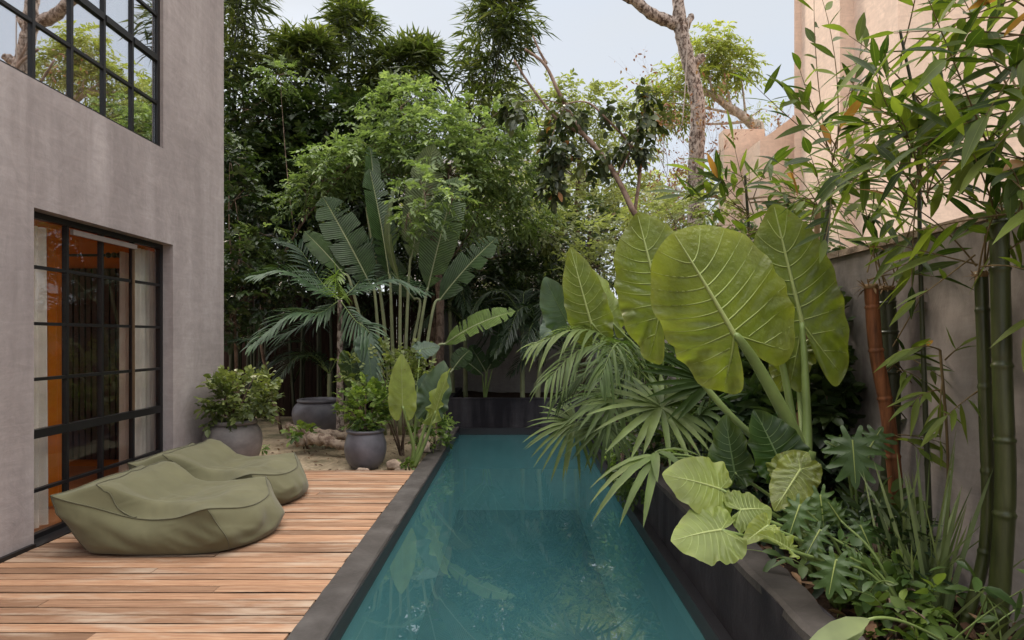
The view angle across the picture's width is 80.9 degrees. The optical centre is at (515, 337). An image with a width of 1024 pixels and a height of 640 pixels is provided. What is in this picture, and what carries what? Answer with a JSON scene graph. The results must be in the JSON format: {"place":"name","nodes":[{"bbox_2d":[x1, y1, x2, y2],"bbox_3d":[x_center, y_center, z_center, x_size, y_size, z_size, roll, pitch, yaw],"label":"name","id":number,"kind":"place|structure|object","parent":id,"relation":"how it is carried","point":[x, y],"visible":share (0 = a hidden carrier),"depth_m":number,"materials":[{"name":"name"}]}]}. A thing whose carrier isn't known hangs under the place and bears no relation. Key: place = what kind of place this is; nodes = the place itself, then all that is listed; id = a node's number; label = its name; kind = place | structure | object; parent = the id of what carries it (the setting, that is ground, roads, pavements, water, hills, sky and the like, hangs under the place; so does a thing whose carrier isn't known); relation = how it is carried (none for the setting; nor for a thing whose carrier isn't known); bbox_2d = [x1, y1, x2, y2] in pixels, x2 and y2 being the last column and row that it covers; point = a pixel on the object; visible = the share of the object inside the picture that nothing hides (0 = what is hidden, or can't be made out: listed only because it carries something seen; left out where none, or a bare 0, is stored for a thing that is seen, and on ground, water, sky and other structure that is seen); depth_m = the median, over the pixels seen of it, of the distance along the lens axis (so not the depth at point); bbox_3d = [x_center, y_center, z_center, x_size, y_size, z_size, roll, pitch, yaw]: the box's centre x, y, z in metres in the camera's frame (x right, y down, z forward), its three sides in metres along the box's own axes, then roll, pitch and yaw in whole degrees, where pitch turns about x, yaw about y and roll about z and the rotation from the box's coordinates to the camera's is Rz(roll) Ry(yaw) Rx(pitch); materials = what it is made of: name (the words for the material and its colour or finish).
{"place":"outdoors","nodes":[
{"label":"outdoors","id":0,"kind":"place"},
{"bbox_2d":[0,0,223,562],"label":"house","id":1,"kind":"structure","parent":0,"point":[111,126],"depth_m":5.77,"materials":[{"name":"paint"}]},
{"bbox_2d":[34,226,47,527],"bbox_3d":[-3.950,0.325,4.780,0.077,2.490,0.562,0,0,-4],"label":"curtain","id":2,"kind":"object","parent":1,"relation":"hanging from","point":[40,401],"visible":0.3,"depth_m":5.02,"materials":[{"name":"white fabric"}]},
{"bbox_2d":[47,227,61,506],"bbox_3d":[-4.460,0.275,5.815,0.108,2.590,0.619,0,0,-31],"label":"curtain","id":3,"kind":"object","parent":1,"relation":"hanging from","point":[54,306],"visible":0.78,"depth_m":5.61,"materials":[{"name":"orange fabric"}]},
{"bbox_2d":[0,0,159,145],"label":"window","id":4,"kind":"structure","parent":1,"relation":"in","point":[102,55],"depth_m":5.34,"materials":[{"name":"black metal"}]},
{"bbox_2d":[34,211,162,539],"bbox_3d":[-3.800,0.302,5.518,0.080,2.595,1.865,0,0,0],"label":"door","id":5,"kind":"structure","parent":1,"relation":"in","point":[99,421],"depth_m":5.50,"materials":[{"name":"black metal"}]},
{"bbox_2d":[119,251,128,471],"bbox_3d":[-4.141,0.335,6.430,0.064,2.470,0.342,0,0,-7],"label":"curtain","id":6,"kind":"object","parent":1,"relation":"hanging from","point":[124,362],"visible":0.36,"depth_m":6.30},
{"bbox_2d":[135,248,154,460],"bbox_3d":[-3.979,0.315,6.590,0.075,2.510,0.620,0,0,-2],"label":"curtain","id":7,"kind":"object","parent":1,"relation":"hanging from","point":[144,351],"visible":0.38,"depth_m":6.41,"materials":[{"name":"white fabric"}]},
{"bbox_2d":[256,364,441,469],"bbox_3d":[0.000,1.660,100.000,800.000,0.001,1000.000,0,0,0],"label":"ground","id":8,"kind":"structure","parent":0,"point":[271,434],"depth_m":8.81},
{"bbox_2d":[0,470,413,639],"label":"deck","id":9,"kind":"structure","parent":8,"relation":"on","point":[273,585],"depth_m":3.95,"materials":[{"name":"brown wood"}]},
{"bbox_2d":[50,460,284,554],"bbox_3d":[-2.654,1.335,4.875,1.430,0.513,1.097,0,0,0],"label":"bean bag","id":10,"kind":"object","parent":9,"relation":"on","point":[164,507],"visible":1,"depth_m":4.44,"materials":[{"name":"green fabric"}]},
{"bbox_2d":[127,438,308,504],"bbox_3d":[-2.817,1.335,5.980,1.444,0.515,1.106,0,0,0],"label":"bean bag","id":11,"kind":"object","parent":9,"relation":"on","point":[210,459],"visible":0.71,"depth_m":5.83,"materials":[{"name":"green fabric"}]},
{"bbox_2d":[202,417,262,456],"bbox_3d":[-3.335,1.281,7.080,0.651,0.631,0.651,0,0,0],"label":"plant pot","id":12,"kind":"object","parent":9,"relation":"on","point":[242,439],"visible":0.49,"depth_m":6.86,"materials":[{"name":"ceramic"}]},
{"bbox_2d":[194,361,285,437],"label":"shrub","id":13,"kind":"object","parent":12,"relation":"in","point":[234,405],"visible":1,"depth_m":6.90,"materials":[{"name":"green plant"}]},
{"bbox_2d":[224,0,303,402],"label":"bamboo plant","id":14,"kind":"object","parent":8,"relation":"on","point":[236,51],"visible":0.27,"depth_m":11.82,"materials":[{"name":"plant"}]},
{"bbox_2d":[224,128,325,397],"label":"climbing shrub","id":15,"kind":"object","parent":8,"relation":"on","point":[234,302],"visible":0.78,"depth_m":9.47,"materials":[{"name":"plant"}]},
{"bbox_2d":[224,121,333,418],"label":"bamboo plant","id":16,"kind":"object","parent":8,"relation":"on","point":[268,230],"visible":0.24,"depth_m":11.42,"materials":[{"name":"green plant"}]},
{"bbox_2d":[238,14,351,408],"bbox_3d":[-4.660,-2.437,12.550,2.374,8.079,3.025,0,0,-31],"label":"bamboo plant","id":17,"kind":"object","parent":8,"relation":"on","point":[298,44],"visible":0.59,"depth_m":11.98,"materials":[{"name":"plant"}]},
{"bbox_2d":[233,55,365,433],"bbox_3d":[-3.896,-1.820,10.034,2.978,6.852,1.972,0,0,42],"label":"tree","id":18,"kind":"object","parent":8,"relation":"on","point":[262,69],"visible":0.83,"depth_m":9.91,"materials":[{"name":"green plant"}]},
{"bbox_2d":[280,420,319,448],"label":"shrub","id":19,"kind":"object","parent":8,"relation":"on","point":[295,435],"visible":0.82,"depth_m":8.40,"materials":[{"name":"green plant"}]},
{"bbox_2d":[292,397,336,429],"bbox_3d":[-3.320,1.340,10.100,0.841,0.621,0.841,0,0,0],"label":"plant pot","id":20,"kind":"object","parent":8,"relation":"on","point":[318,411],"visible":0.53,"depth_m":9.78,"materials":[{"name":"grey ceramic"}]},
{"bbox_2d":[285,422,347,450],"bbox_3d":[-2.823,1.432,8.671,1.265,0.342,0.899,0,0,0],"label":"driftwood","id":21,"kind":"object","parent":8,"relation":"on","point":[331,438],"visible":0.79,"depth_m":8.41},
{"bbox_2d":[246,334,390,420],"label":"palm clump","id":22,"kind":"object","parent":8,"relation":"on","point":[325,365],"visible":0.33,"depth_m":11.43,"materials":[{"name":"green plant"}]},
{"bbox_2d":[224,294,430,416],"bbox_3d":[-5.608,0.364,12.565,7.984,2.592,0.130,0,0,0],"label":"timber fence","id":23,"kind":"object","parent":8,"relation":"on","point":[284,402],"visible":0.06,"depth_m":12.60,"materials":[{"name":"wood"}]},
{"bbox_2d":[225,233,432,440],"bbox_3d":[-2.757,-0.083,8.866,3.184,3.247,1.790,0,0,0],"label":"palm tree","id":24,"kind":"object","parent":8,"relation":"on","point":[324,292],"visible":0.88,"depth_m":8.73,"materials":[{"name":"green plant"}]},
{"bbox_2d":[246,141,417,411],"bbox_3d":[-3.707,-1.163,12.077,4.091,5.529,2.655,0,0,0],"label":"bamboo plant","id":25,"kind":"object","parent":8,"relation":"on","point":[318,349],"visible":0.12,"depth_m":11.88,"materials":[{"name":"green plant"}]},
{"bbox_2d":[291,0,401,397],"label":"bamboo plant","id":26,"kind":"object","parent":8,"relation":"on","point":[342,19],"visible":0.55,"depth_m":12.59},
{"bbox_2d":[224,73,469,412],"bbox_3d":[-3.826,-1.965,12.488,5.904,7.153,3.948,0,0,0],"label":"tree","id":27,"kind":"object","parent":8,"relation":"on","point":[321,119],"visible":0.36,"depth_m":11.49,"materials":[{"name":"green plant"}]},
{"bbox_2d":[338,332,381,410],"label":"elephant ear plant","id":28,"kind":"object","parent":8,"relation":"on","point":[369,366],"visible":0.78,"depth_m":8.42,"materials":[{"name":"green plant"}]},
{"bbox_2d":[344,428,386,469],"bbox_3d":[-1.905,1.405,7.620,0.524,0.491,0.524,0,0,0],"label":"plant pot","id":29,"kind":"object","parent":8,"relation":"on","point":[365,449],"visible":0.9,"depth_m":7.42,"materials":[{"name":"grey ceramic"}]},
{"bbox_2d":[332,372,392,431],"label":"shrub","id":30,"kind":"object","parent":29,"relation":"in","point":[362,420],"visible":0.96,"depth_m":7.54,"materials":[{"name":"green plant"}]},
{"bbox_2d":[286,427,458,639],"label":"pool coping","id":31,"kind":"object","parent":8,"relation":"on","point":[320,618],"visible":0.76,"depth_m":4.22,"materials":[{"name":"concrete"}]},
{"bbox_2d":[329,336,436,455],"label":"shrub","id":32,"kind":"object","parent":8,"relation":"on","point":[391,359],"visible":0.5,"depth_m":8.28,"materials":[{"name":"green plant"}]},
{"bbox_2d":[310,22,464,294],"bbox_3d":[-2.844,-2.488,12.974,3.623,8.179,3.114,0,0,0],"label":"bamboo plant","id":33,"kind":"object","parent":8,"relation":"on","point":[420,54],"visible":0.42,"depth_m":12.49,"materials":[{"name":"plant"}]},
{"bbox_2d":[303,143,515,434],"bbox_3d":[-1.550,-0.771,9.298,3.231,4.699,1.022,0,0,8],"label":"bird of paradise","id":34,"kind":"object","parent":8,"relation":"on","point":[435,258],"visible":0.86,"depth_m":9.28,"materials":[{"name":"green plant"}]},
{"bbox_2d":[388,341,451,467],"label":"elephant ear plant","id":35,"kind":"object","parent":8,"relation":"on","point":[426,397],"visible":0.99,"depth_m":7.56,"materials":[{"name":"green plant"}]},
{"bbox_2d":[224,191,620,356],"bbox_3d":[-3.833,-1.039,14.689,13.545,5.279,3.064,0,0,0],"label":"hedge","id":36,"kind":"object","parent":8,"relation":"on","point":[600,209],"visible":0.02,"depth_m":14.23,"materials":[{"name":"plant"}]},
{"bbox_2d":[282,70,569,425],"bbox_3d":[-1.213,-1.558,9.991,5.101,6.320,3.189,0,0,-16],"label":"tree","id":37,"kind":"object","parent":8,"relation":"on","point":[499,190],"visible":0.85,"depth_m":10.17,"materials":[{"name":"green plant"}]},
{"bbox_2d":[404,412,459,454],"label":"shrub","id":38,"kind":"object","parent":8,"relation":"on","point":[446,439],"visible":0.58,"depth_m":8.42,"materials":[{"name":"green plant"}]},
{"bbox_2d":[273,195,607,368],"bbox_3d":[-1.511,-0.704,12.444,7.350,4.613,2.360,0,0,-11],"label":"tree","id":39,"kind":"object","parent":8,"relation":"on","point":[521,258],"visible":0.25,"depth_m":12.35,"materials":[{"name":"green plant"}]},
{"bbox_2d":[421,0,562,304],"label":"bamboo plant","id":40,"kind":"object","parent":8,"relation":"on","point":[503,26],"visible":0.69,"depth_m":13.05,"materials":[{"name":"plant"}]},
{"bbox_2d":[444,262,564,323],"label":"palm clump","id":41,"kind":"object","parent":8,"relation":"on","point":[524,288],"visible":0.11,"depth_m":12.91,"materials":[{"name":"green plant"}]},
{"bbox_2d":[444,306,611,392],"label":"boundary wall","id":42,"kind":"structure","parent":8,"relation":"on","point":[500,382],"depth_m":13.30,"materials":[{"name":"paint"}]},
{"bbox_2d":[442,388,627,428],"bbox_3d":[0.411,1.369,11.924,3.458,0.582,2.552,0,0,0],"label":"raised planter","id":43,"kind":"object","parent":8,"relation":"on","point":[494,412],"visible":0.41,"depth_m":10.65,"materials":[{"name":"black paint"}]},
{"bbox_2d":[457,391,579,396],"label":"soil","id":44,"kind":"structure","parent":43,"relation":"in","point":[490,394],"depth_m":12.55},
{"bbox_2d":[369,273,536,396],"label":"palm clump","id":45,"kind":"object","parent":44,"relation":"on","point":[461,305],"visible":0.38,"depth_m":11.84,"materials":[{"name":"green plant"}]},
{"bbox_2d":[452,323,514,396],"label":"banana plant","id":46,"kind":"object","parent":44,"relation":"on","point":[478,366],"visible":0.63,"depth_m":11.33,"materials":[{"name":"green plant"}]},
{"bbox_2d":[458,286,544,396],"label":"palm clump","id":47,"kind":"object","parent":44,"relation":"on","point":[517,316],"visible":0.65,"depth_m":10.83,"materials":[{"name":"green plant"}]},
{"bbox_2d":[495,289,627,396],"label":"palm clump","id":48,"kind":"object","parent":44,"relation":"on","point":[545,345],"visible":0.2,"depth_m":11.23,"materials":[{"name":"green plant"}]},
{"bbox_2d":[493,36,672,215],"bbox_3d":[1.066,-1.632,9.562,2.864,6.393,1.063,0,0,0],"label":"leaning tree","id":49,"kind":"object","parent":8,"relation":"on","point":[553,170],"visible":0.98,"depth_m":9.53,"materials":[{"name":"green plant"}]},
{"bbox_2d":[490,68,677,245],"bbox_3d":[1.732,-2.877,16.161,5.462,8.965,3.566,0,0,0],"label":"tree","id":50,"kind":"object","parent":8,"relation":"on","point":[581,188],"visible":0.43,"depth_m":16.21,"materials":[{"name":"green plant"}]},
{"bbox_2d":[502,161,670,293],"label":"tree","id":51,"kind":"object","parent":8,"relation":"on","point":[613,272],"visible":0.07,"depth_m":21.70,"materials":[{"name":"green plant"}]},
{"bbox_2d":[503,181,762,395],"bbox_3d":[2.012,-0.710,11.777,4.733,4.625,3.153,0,0,0],"label":"tree","id":52,"kind":"object","parent":8,"relation":"on","point":[676,209],"visible":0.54,"depth_m":11.76,"materials":[{"name":"green plant"}]},
{"bbox_2d":[591,162,718,292],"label":"tree","id":53,"kind":"object","parent":8,"relation":"on","point":[657,173],"visible":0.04,"depth_m":22.66,"materials":[{"name":"green plant"}]},
{"bbox_2d":[623,0,705,225],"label":"tall tree","id":54,"kind":"object","parent":8,"relation":"on","point":[676,21],"visible":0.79,"depth_m":13.86,"materials":[{"name":"brown plant"}]},
{"bbox_2d":[600,47,753,227],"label":"tree","id":55,"kind":"object","parent":8,"relation":"on","point":[700,148],"visible":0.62,"depth_m":13.59,"materials":[{"name":"green plant"}]},
{"bbox_2d":[587,91,793,232],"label":"bare tree","id":56,"kind":"object","parent":8,"relation":"on","point":[778,124],"visible":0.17,"depth_m":18.20,"materials":[{"name":"green plant"}]},
{"bbox_2d":[619,19,782,155],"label":"tree","id":57,"kind":"object","parent":8,"relation":"on","point":[721,47],"visible":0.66,"depth_m":18.83,"materials":[{"name":"green plant"}]},
{"bbox_2d":[640,65,792,224],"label":"bare tree","id":58,"kind":"object","parent":8,"relation":"on","point":[728,75],"visible":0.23,"depth_m":15.65,"materials":[{"name":"green plant"}]},
{"bbox_2d":[580,405,864,639],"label":"raised planter","id":59,"kind":"object","parent":8,"relation":"on","point":[746,597],"visible":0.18,"depth_m":3.07,"materials":[{"name":"black paint"}]},
{"bbox_2d":[602,438,647,511],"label":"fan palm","id":60,"kind":"object","parent":59,"relation":"in","point":[623,490],"visible":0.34,"depth_m":5.72,"materials":[{"name":"green plant"}]},
{"bbox_2d":[606,216,845,297],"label":"tree","id":61,"kind":"object","parent":8,"relation":"on","point":[752,225],"visible":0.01,"depth_m":9.61,"materials":[{"name":"green plant"}]},
{"bbox_2d":[612,206,1023,630],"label":"garden wall","id":62,"kind":"structure","parent":8,"relation":"on","point":[949,305],"depth_m":2.98,"materials":[{"name":"paint"}]},
{"bbox_2d":[224,0,793,337],"label":"sky","id":63,"kind":"structure","parent":0,"point":[594,34],"materials":[{"name":"white"}]},
{"bbox_2d":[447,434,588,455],"bbox_3d":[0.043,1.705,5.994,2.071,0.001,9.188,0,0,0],"label":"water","id":64,"kind":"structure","parent":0,"point":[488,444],"depth_m":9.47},
{"bbox_2d":[341,455,704,639],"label":"pool basin","id":65,"kind":"object","parent":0,"point":[511,547],"visible":0.85,"depth_m":7.18,"materials":[{"name":"liquid"}]},
{"bbox_2d":[326,428,732,639],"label":"pool edge","id":66,"kind":"object","parent":65,"relation":"attached to","point":[707,622],"visible":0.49,"depth_m":4.30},
{"bbox_2d":[604,408,1023,639],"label":"soil","id":67,"kind":"structure","parent":0,"point":[822,600],"depth_m":2.79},
{"bbox_2d":[525,351,660,482],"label":"fan palm","id":68,"kind":"object","parent":67,"relation":"on","point":[571,429],"visible":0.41,"depth_m":5.14,"materials":[{"name":"green plant"}]},
{"bbox_2d":[516,325,679,459],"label":"palm tree","id":69,"kind":"object","parent":67,"relation":"on","point":[596,373],"visible":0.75,"depth_m":4.59,"materials":[{"name":"green plant"}]},
{"bbox_2d":[540,277,667,466],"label":"elephant ear plant","id":70,"kind":"object","parent":67,"relation":"on","point":[552,308],"visible":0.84,"depth_m":5.40,"materials":[{"name":"green plant"}]},
{"bbox_2d":[562,247,689,457],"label":"elephant ear plant","id":71,"kind":"object","parent":67,"relation":"on","point":[590,299],"visible":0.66,"depth_m":4.92,"materials":[{"name":"green plant"}]},
{"bbox_2d":[594,329,680,428],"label":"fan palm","id":72,"kind":"object","parent":67,"relation":"on","point":[656,376],"visible":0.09,"depth_m":8.29,"materials":[{"name":"green plant"}]},
{"bbox_2d":[558,336,742,469],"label":"fan palm","id":73,"kind":"object","parent":67,"relation":"on","point":[682,389],"visible":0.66,"depth_m":4.16,"materials":[{"name":"green plant"}]},
{"bbox_2d":[619,385,716,477],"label":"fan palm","id":74,"kind":"object","parent":67,"relation":"on","point":[659,436],"visible":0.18,"depth_m":5.30,"materials":[{"name":"green plant"}]},
{"bbox_2d":[590,447,760,543],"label":"fan palm","id":75,"kind":"object","parent":67,"relation":"on","point":[631,466],"visible":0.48,"depth_m":3.25,"materials":[{"name":"green plant"}]},
{"bbox_2d":[671,346,769,444],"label":"shrub","id":76,"kind":"object","parent":67,"relation":"on","point":[748,371],"visible":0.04,"depth_m":4.77,"materials":[{"name":"green plant"}]},
{"bbox_2d":[613,204,854,571],"bbox_3d":[1.529,0.244,3.584,1.838,2.079,1.001,0,0,-13],"label":"elephant ear plant","id":77,"kind":"object","parent":67,"relation":"on","point":[706,301],"visible":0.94,"depth_m":3.19,"materials":[{"name":"green plant"}]},
{"bbox_2d":[662,456,846,608],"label":"elephant ear plant","id":78,"kind":"object","parent":67,"relation":"on","point":[698,485],"visible":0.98,"depth_m":2.63,"materials":[{"name":"green plant"}]},
{"bbox_2d":[646,110,867,361],"bbox_3d":[1.769,-0.188,4.808,1.530,2.977,1.367,0,0,0],"label":"bamboo plant","id":79,"kind":"object","parent":67,"relation":"on","point":[715,173],"visible":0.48,"depth_m":4.66,"materials":[{"name":"green plant"}]},
{"bbox_2d":[707,409,822,580],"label":"elephant ear plant","id":80,"kind":"object","parent":67,"relation":"on","point":[785,465],"visible":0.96,"depth_m":2.95,"materials":[{"name":"green plant"}]},
{"bbox_2d":[689,367,863,524],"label":"shrub","id":81,"kind":"object","parent":67,"relation":"on","point":[752,397],"visible":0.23,"depth_m":4.17,"materials":[{"name":"green plant"}]},
{"bbox_2d":[729,447,836,558],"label":"shrub","id":82,"kind":"object","parent":67,"relation":"on","point":[738,486],"visible":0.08,"depth_m":3.61,"materials":[{"name":"green plant"}]},
{"bbox_2d":[744,156,895,425],"bbox_3d":[1.846,0.048,3.703,0.888,2.504,0.777,0,0,37],"label":"bamboo plant","id":83,"kind":"object","parent":67,"relation":"on","point":[854,205],"visible":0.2,"depth_m":3.76,"materials":[{"name":"green plant"}]},
{"bbox_2d":[777,484,881,578],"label":"philodendron","id":84,"kind":"object","parent":67,"relation":"on","point":[797,514],"visible":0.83,"depth_m":2.67,"materials":[{"name":"green plant"}]},
{"bbox_2d":[809,286,867,523],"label":"shrub","id":85,"kind":"object","parent":67,"relation":"on","point":[824,422],"visible":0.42,"depth_m":3.75,"materials":[{"name":"green plant"}]},
{"bbox_2d":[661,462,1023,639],"bbox_3d":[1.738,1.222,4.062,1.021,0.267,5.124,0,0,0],"label":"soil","id":86,"kind":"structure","parent":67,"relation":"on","point":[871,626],"depth_m":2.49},
{"bbox_2d":[798,497,908,621],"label":"philodendron","id":87,"kind":"object","parent":67,"relation":"on","point":[833,572],"visible":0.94,"depth_m":2.50,"materials":[{"name":"green plant"}]},
{"bbox_2d":[821,425,897,551],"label":"philodendron","id":88,"kind":"object","parent":67,"relation":"on","point":[854,460],"visible":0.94,"depth_m":3.00,"materials":[{"name":"green plant"}]},
{"bbox_2d":[729,0,1001,488],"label":"bamboo plant","id":89,"kind":"object","parent":67,"relation":"on","point":[826,189],"visible":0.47,"depth_m":3.59,"materials":[{"name":"green plant"}]},
{"bbox_2d":[809,616,942,639],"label":"plant","id":90,"kind":"object","parent":67,"relation":"on","point":[848,628],"visible":0.98,"depth_m":2.12,"materials":[{"name":"green plant"}]},
{"bbox_2d":[793,476,963,624],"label":"shrub","id":91,"kind":"object","parent":67,"relation":"on","point":[866,513],"visible":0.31,"depth_m":2.81,"materials":[{"name":"green plant"}]},
{"bbox_2d":[747,518,1023,639],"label":"trailing vine","id":92,"kind":"object","parent":67,"relation":"on","point":[869,595],"visible":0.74,"depth_m":2.38,"materials":[{"name":"green plant"}]},
{"bbox_2d":[813,129,958,556],"bbox_3d":[2.131,0.073,3.191,0.754,2.464,0.934,0,0,0],"label":"bamboo plant","id":93,"kind":"object","parent":67,"relation":"on","point":[891,334],"visible":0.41,"depth_m":3.25,"materials":[{"name":"green plant"}]},
{"bbox_2d":[830,478,941,565],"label":"shrub","id":94,"kind":"object","parent":67,"relation":"on","point":[894,488],"visible":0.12,"depth_m":3.05,"materials":[{"name":"green plant"}]},
{"bbox_2d":[828,546,962,639],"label":"shrub","id":95,"kind":"object","parent":67,"relation":"on","point":[896,572],"visible":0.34,"depth_m":2.48,"materials":[{"name":"green plant"}]},
{"bbox_2d":[812,569,982,639],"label":"shrub","id":96,"kind":"object","parent":67,"relation":"on","point":[897,628],"visible":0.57,"depth_m":2.39,"materials":[{"name":"green plant"}]},
{"bbox_2d":[805,0,1018,546],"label":"bamboo plant","id":97,"kind":"object","parent":67,"relation":"on","point":[905,117],"visible":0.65,"depth_m":2.85,"materials":[{"name":"green plant"}]},
{"bbox_2d":[852,213,973,536],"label":"bamboo plant","id":98,"kind":"object","parent":67,"relation":"on","point":[885,397],"visible":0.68,"depth_m":3.17,"materials":[{"name":"brown plant"}]},
{"bbox_2d":[873,254,981,547],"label":"bamboo plant","id":99,"kind":"object","parent":67,"relation":"on","point":[932,426],"visible":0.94,"depth_m":2.72,"materials":[{"name":"green plant"}]},
{"bbox_2d":[835,0,1023,639],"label":"bamboo plant","id":100,"kind":"object","parent":67,"relation":"on","point":[1004,439],"visible":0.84,"depth_m":2.40,"materials":[{"name":"green plant"}]},
{"bbox_2d":[845,113,1023,637],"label":"bamboo plant","id":101,"kind":"object","parent":67,"relation":"on","point":[984,371],"visible":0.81,"depth_m":2.51,"materials":[{"name":"green plant"}]},
{"bbox_2d":[848,428,1023,625],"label":"grass clump","id":102,"kind":"object","parent":67,"relation":"on","point":[942,554],"visible":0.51,"depth_m":2.58,"materials":[{"name":"green plant"}]},
{"bbox_2d":[856,0,1023,371],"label":"bamboo plant","id":103,"kind":"object","parent":67,"relation":"on","point":[964,171],"visible":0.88,"depth_m":2.26,"materials":[{"name":"green plant"}]},
{"bbox_2d":[945,618,1023,639],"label":"grass clump","id":104,"kind":"object","parent":67,"relation":"on","point":[1018,634],"visible":0.97,"depth_m":2.29,"materials":[{"name":"green plant"}]},
{"bbox_2d":[719,0,1023,250],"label":"pink house","id":105,"kind":"structure","parent":0,"point":[887,15],"depth_m":9.68,"materials":[{"name":"paint"}]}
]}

